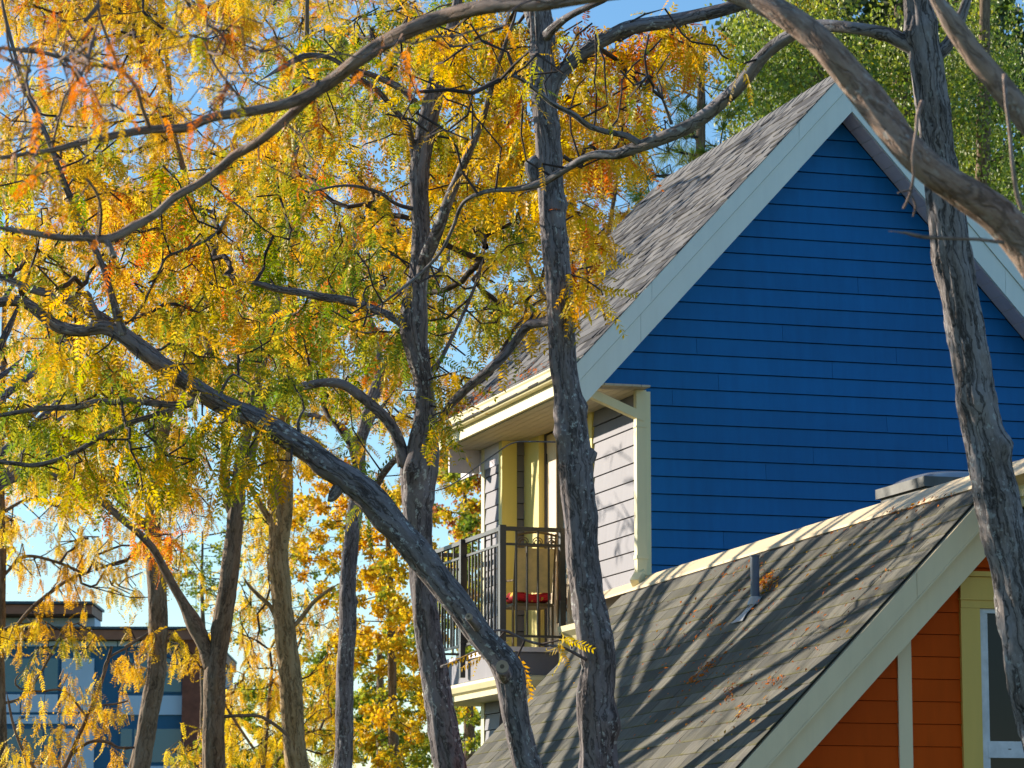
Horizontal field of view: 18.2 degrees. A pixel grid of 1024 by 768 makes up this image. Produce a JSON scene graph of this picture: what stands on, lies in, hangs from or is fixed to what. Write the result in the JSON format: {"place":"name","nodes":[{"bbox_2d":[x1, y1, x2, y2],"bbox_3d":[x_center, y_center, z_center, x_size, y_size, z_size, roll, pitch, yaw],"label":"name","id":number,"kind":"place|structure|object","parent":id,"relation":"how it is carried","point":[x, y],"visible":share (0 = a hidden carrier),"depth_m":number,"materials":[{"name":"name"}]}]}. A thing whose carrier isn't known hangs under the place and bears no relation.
{"place":"outdoors","nodes":[
{"label":"outdoors","id":0,"kind":"place"},
{"bbox_2d":[4,601,236,767],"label":"apartment building","id":1,"kind":"structure","parent":0,"point":[181,702],"depth_m":74.54,"materials":[{"name":"blue painted siding"},{"name":"brown brick"},{"name":"window glass"}]},
{"bbox_2d":[5,657,59,692],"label":"window","id":2,"kind":"structure","parent":1,"relation":"in","point":[50,674],"depth_m":74.64,"materials":[{"name":"blue glass"}]},
{"bbox_2d":[7,728,58,763],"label":"window","id":3,"kind":"structure","parent":1,"relation":"in","point":[28,731],"depth_m":74.41,"materials":[{"name":"blue glass"}]},
{"bbox_2d":[119,728,180,763],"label":"window","id":4,"kind":"structure","parent":1,"relation":"in","point":[165,738],"depth_m":74.46,"materials":[{"name":"blue glass"}]},
{"bbox_2d":[119,657,182,692],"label":"window","id":5,"kind":"structure","parent":1,"relation":"in","point":[175,687],"depth_m":74.68,"materials":[{"name":"blue glass"}]},
{"bbox_2d":[0,0,1023,767],"label":"sky","id":6,"kind":"structure","parent":0,"point":[609,14],"materials":[{"name":"blue"}]},
{"bbox_2d":[466,459,1023,767],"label":"orange house","id":7,"kind":"structure","parent":0,"point":[909,667],"depth_m":21.25,"materials":[{"name":"wood"}]},
{"bbox_2d":[579,492,953,752],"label":"fallen leaves","id":8,"kind":"object","parent":7,"relation":"on","point":[763,582],"visible":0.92,"depth_m":22.81,"materials":[{"name":"orange plant"}]},
{"bbox_2d":[957,571,1023,767],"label":"window","id":9,"kind":"structure","parent":7,"relation":"in","point":[990,737],"depth_m":20.84,"materials":[{"name":"paint"}]},
{"label":"ground","id":10,"kind":"structure","parent":0,"visible":0},
{"bbox_2d":[0,218,107,490],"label":"locust tree","id":11,"kind":"object","parent":10,"relation":"on","point":[5,335],"visible":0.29,"depth_m":30.39,"materials":[{"name":"yellow plant"}]},
{"bbox_2d":[0,632,148,767],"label":"young tree","id":12,"kind":"object","parent":10,"relation":"on","point":[84,724],"visible":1,"depth_m":26.99,"materials":[{"name":"yellow plant"}]},
{"bbox_2d":[0,74,213,767],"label":"locust tree","id":13,"kind":"object","parent":10,"relation":"on","point":[9,532],"visible":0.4,"depth_m":45.98,"materials":[{"name":"yellow plant"}]},
{"bbox_2d":[0,0,255,767],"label":"locust tree","id":14,"kind":"object","parent":10,"relation":"on","point":[155,675],"visible":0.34,"depth_m":41.99,"materials":[{"name":"yellow plant"}]},
{"bbox_2d":[0,0,345,767],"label":"locust tree","id":15,"kind":"object","parent":10,"relation":"on","point":[214,654],"visible":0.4,"depth_m":38.67,"materials":[{"name":"yellow plant"}]},
{"bbox_2d":[140,480,365,767],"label":"sapling","id":16,"kind":"object","parent":10,"relation":"on","point":[262,753],"visible":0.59,"depth_m":49.22,"materials":[{"name":"yellow plant"}]},
{"bbox_2d":[170,489,342,767],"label":"maple tree","id":17,"kind":"object","parent":10,"relation":"on","point":[191,574],"visible":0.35,"depth_m":65.95,"materials":[{"name":"yellow plant"}]},
{"bbox_2d":[187,670,335,767],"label":"maple tree","id":18,"kind":"object","parent":10,"relation":"on","point":[250,708],"visible":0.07,"depth_m":63.86,"materials":[{"name":"yellow plant"}]},
{"bbox_2d":[0,15,542,767],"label":"locust tree","id":19,"kind":"object","parent":10,"relation":"on","point":[388,519],"visible":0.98,"depth_m":19.99,"materials":[{"name":"yellow plant"}]},
{"bbox_2d":[131,0,456,767],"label":"locust tree","id":20,"kind":"object","parent":10,"relation":"on","point":[289,666],"visible":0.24,"depth_m":43.94,"materials":[{"name":"beige plant"}]},
{"bbox_2d":[129,0,558,767],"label":"locust tree","id":21,"kind":"object","parent":10,"relation":"on","point":[415,460],"visible":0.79,"depth_m":22.68,"materials":[{"name":"yellow plant"}]},
{"bbox_2d":[288,436,451,767],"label":"maple tree","id":22,"kind":"object","parent":10,"relation":"on","point":[386,564],"visible":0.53,"depth_m":47.69,"materials":[{"name":"yellow plant"}]},
{"bbox_2d":[299,620,460,767],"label":"maple tree","id":23,"kind":"object","parent":10,"relation":"on","point":[363,695],"visible":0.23,"depth_m":59.92,"materials":[{"name":"yellow plant"}]},
{"bbox_2d":[287,129,525,767],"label":"locust tree","id":24,"kind":"object","parent":10,"relation":"on","point":[344,703],"visible":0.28,"depth_m":37.96,"materials":[{"name":"yellow plant"}]},
{"bbox_2d":[432,459,480,760],"bbox_3d":[-0.806,5.539,54.705,1.654,9.175,6.389,0,-9,-2],"label":"maple tree","id":25,"kind":"object","parent":10,"relation":"on","point":[467,524],"visible":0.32,"depth_m":53.56,"materials":[{"name":"yellow plant"}]},
{"bbox_2d":[0,0,1023,310],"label":"arching tree","id":26,"kind":"object","parent":10,"relation":"on","point":[996,216],"visible":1,"depth_m":11.06,"materials":[{"name":"orange plant"}]},
{"bbox_2d":[461,76,662,365],"bbox_3d":[0.569,1.763,40.324,2.548,12.197,4.205,0,-9,-1],"label":"locust tree","id":27,"kind":"object","parent":10,"relation":"on","point":[612,215],"visible":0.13,"depth_m":40.10,"materials":[{"name":"yellow plant"}]},
{"bbox_2d":[379,0,745,767],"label":"locust tree","id":28,"kind":"object","parent":10,"relation":"on","point":[557,228],"visible":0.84,"depth_m":20.99,"materials":[{"name":"yellow plant"}]},
{"bbox_2d":[327,0,1023,750],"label":"locust tree","id":29,"kind":"object","parent":10,"relation":"on","point":[987,440],"visible":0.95,"depth_m":17.94,"materials":[{"name":"yellow plant"}]},
{"bbox_2d":[620,25,750,206],"bbox_3d":[2.232,1.509,41.232,1.843,13.000,4.239,0,-9,-1],"label":"pine tree","id":30,"kind":"object","parent":10,"relation":"on","point":[699,136],"visible":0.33,"depth_m":41.57,"materials":[{"name":"green plant"}]},
{"bbox_2d":[422,76,1023,745],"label":"blue house","id":31,"kind":"structure","parent":10,"relation":"on","point":[776,360],"depth_m":28.88,"materials":[{"name":"paint"}]},
{"bbox_2d":[445,361,548,420],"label":"fallen leaves","id":32,"kind":"object","parent":31,"relation":"on","point":[475,397],"visible":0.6,"depth_m":31.38,"materials":[{"name":"yellow plant"}]},
{"bbox_2d":[506,532,556,646],"bbox_3d":[0.149,1.976,30.388,0.416,1.101,0.592,3,-9,-17],"label":"balcony chair","id":33,"kind":"object","parent":31,"relation":"on","point":[532,579],"visible":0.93,"depth_m":30.20,"materials":[{"name":"dark wood"},{"name":"red cloth"}]},
{"bbox_2d":[546,433,570,644],"bbox_3d":[0.447,1.471,30.563,0.073,2.070,0.740,3,-9,-17],"label":"door","id":34,"kind":"structure","parent":31,"relation":"in","point":[555,518],"depth_m":30.70,"materials":[{"name":"beige paint"}]},
{"bbox_2d":[571,418,587,643],"bbox_3d":[0.681,1.362,29.853,0.040,2.070,0.730,3,-9,-17],"label":"door","id":35,"kind":"structure","parent":31,"relation":"in","point":[572,621],"depth_m":30.03,"materials":[{"name":"beige paint"}]},
{"bbox_2d":[705,0,913,141],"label":"birch tree","id":36,"kind":"object","parent":10,"relation":"on","point":[784,69],"visible":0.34,"depth_m":43.13,"materials":[{"name":"green plant"}]},
{"bbox_2d":[711,0,1023,213],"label":"evergreen tree","id":37,"kind":"object","parent":10,"relation":"on","point":[866,9],"visible":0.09,"depth_m":53.85,"materials":[{"name":"green plant"}]},
{"bbox_2d":[857,0,1023,212],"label":"birch tree","id":38,"kind":"object","parent":10,"relation":"on","point":[979,120],"visible":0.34,"depth_m":45.91,"materials":[{"name":"green plant"}]}
]}

